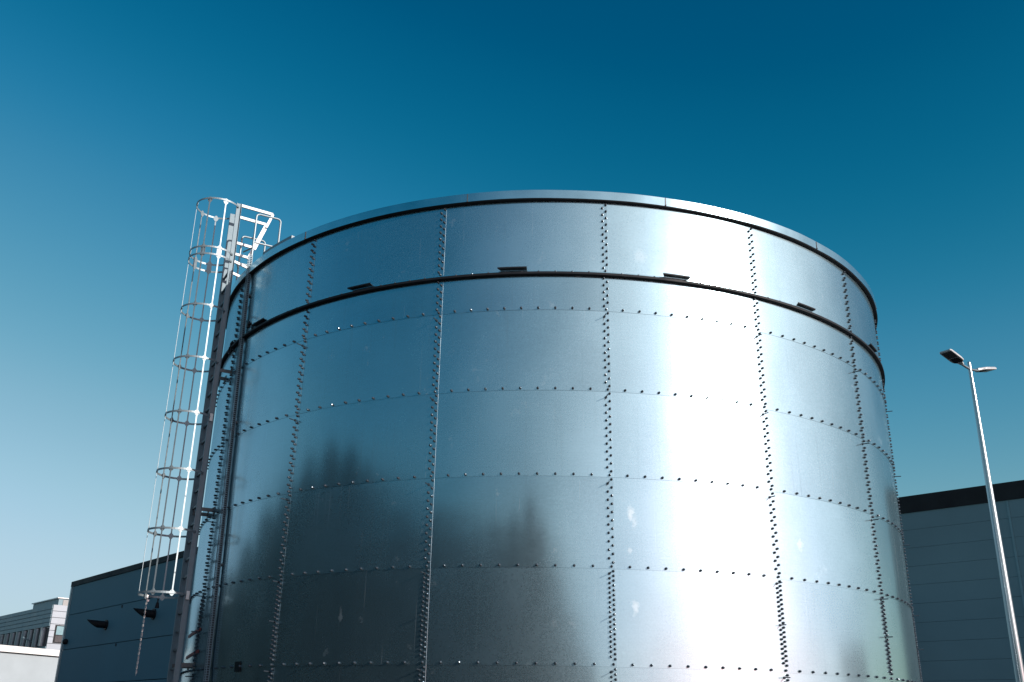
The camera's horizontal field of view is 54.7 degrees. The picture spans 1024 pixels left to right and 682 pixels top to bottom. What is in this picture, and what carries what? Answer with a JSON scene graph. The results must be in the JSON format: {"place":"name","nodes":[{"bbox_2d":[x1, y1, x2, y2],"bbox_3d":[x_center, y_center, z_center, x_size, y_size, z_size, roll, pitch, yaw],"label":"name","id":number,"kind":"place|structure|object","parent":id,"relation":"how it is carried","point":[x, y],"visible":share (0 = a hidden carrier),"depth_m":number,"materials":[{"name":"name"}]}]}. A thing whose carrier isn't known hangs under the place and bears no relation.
{"place":"outdoors","nodes":[
{"label":"outdoors","id":0,"kind":"place"},
{"bbox_2d":[0,645,59,681],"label":"building","id":1,"kind":"structure","parent":0,"point":[23,664],"depth_m":93.14,"materials":[{"name":"plastic"}]},
{"bbox_2d":[0,597,68,649],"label":"office building","id":2,"kind":"structure","parent":0,"point":[40,624],"depth_m":117.22,"materials":[{"name":"tile"}]},
{"bbox_2d":[52,625,63,642],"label":"window","id":3,"kind":"structure","parent":2,"relation":"in","point":[58,632],"depth_m":114.15,"materials":[{"name":"glass"}]},
{"bbox_2d":[54,547,197,681],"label":"warehouse","id":4,"kind":"structure","parent":0,"point":[102,632],"depth_m":52.64,"materials":[{"name":"metal"}]},
{"bbox_2d":[0,0,1023,615],"label":"sky","id":5,"kind":"structure","parent":0,"point":[887,135],"materials":[{"name":"blue"}]},
{"bbox_2d":[897,480,1023,681],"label":"warehouse","id":6,"kind":"structure","parent":0,"point":[961,627],"depth_m":51.76,"materials":[{"name":"grey painted metal"}]},
{"label":"ground","id":7,"kind":"structure","parent":0,"visible":0},
{"bbox_2d":[180,190,923,681],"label":"storage tank","id":8,"kind":"object","parent":7,"relation":"on","point":[546,436],"visible":1,"depth_m":13.93,"materials":[{"name":"metal"}]},
{"bbox_2d":[186,650,198,658],"bbox_3d":[-5.023,4.917,15.506,0.021,0.104,0.890,12,-24,-26],"label":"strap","id":9,"kind":"object","parent":8,"relation":"attached to","point":[191,654],"visible":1,"depth_m":15.44,"materials":[{"name":"grey metal"}]},
{"bbox_2d":[138,197,281,681],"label":"caged ladder","id":10,"kind":"object","parent":8,"relation":"attached to","point":[176,664],"visible":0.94,"depth_m":16.65,"materials":[{"name":"metal"}]},
{"bbox_2d":[135,595,148,675],"bbox_3d":[-5.816,4.604,15.522,0.069,1.243,0.100,12,-24,-27],"label":"hanging chain","id":11,"kind":"object","parent":10,"relation":"hanging from","point":[147,600],"visible":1,"depth_m":15.50,"materials":[{"name":"metal"}]},
{"bbox_2d":[203,254,252,681],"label":"cable tray","id":12,"kind":"object","parent":8,"relation":"attached to","point":[247,295],"visible":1,"depth_m":15.68,"materials":[{"name":"metal"}]},
{"bbox_2d":[246,321,251,328],"bbox_3d":[-4.422,-0.277,16.615,0.060,0.110,0.125,17,-26,-34],"label":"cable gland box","id":13,"kind":"object","parent":8,"relation":"attached to","point":[248,324],"visible":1,"depth_m":16.58,"materials":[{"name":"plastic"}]},
{"bbox_2d":[940,349,1023,681],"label":"street lamp","id":14,"kind":"object","parent":7,"relation":"on","point":[952,356],"visible":1,"depth_m":26.34,"materials":[{"name":"metal"}]}
]}

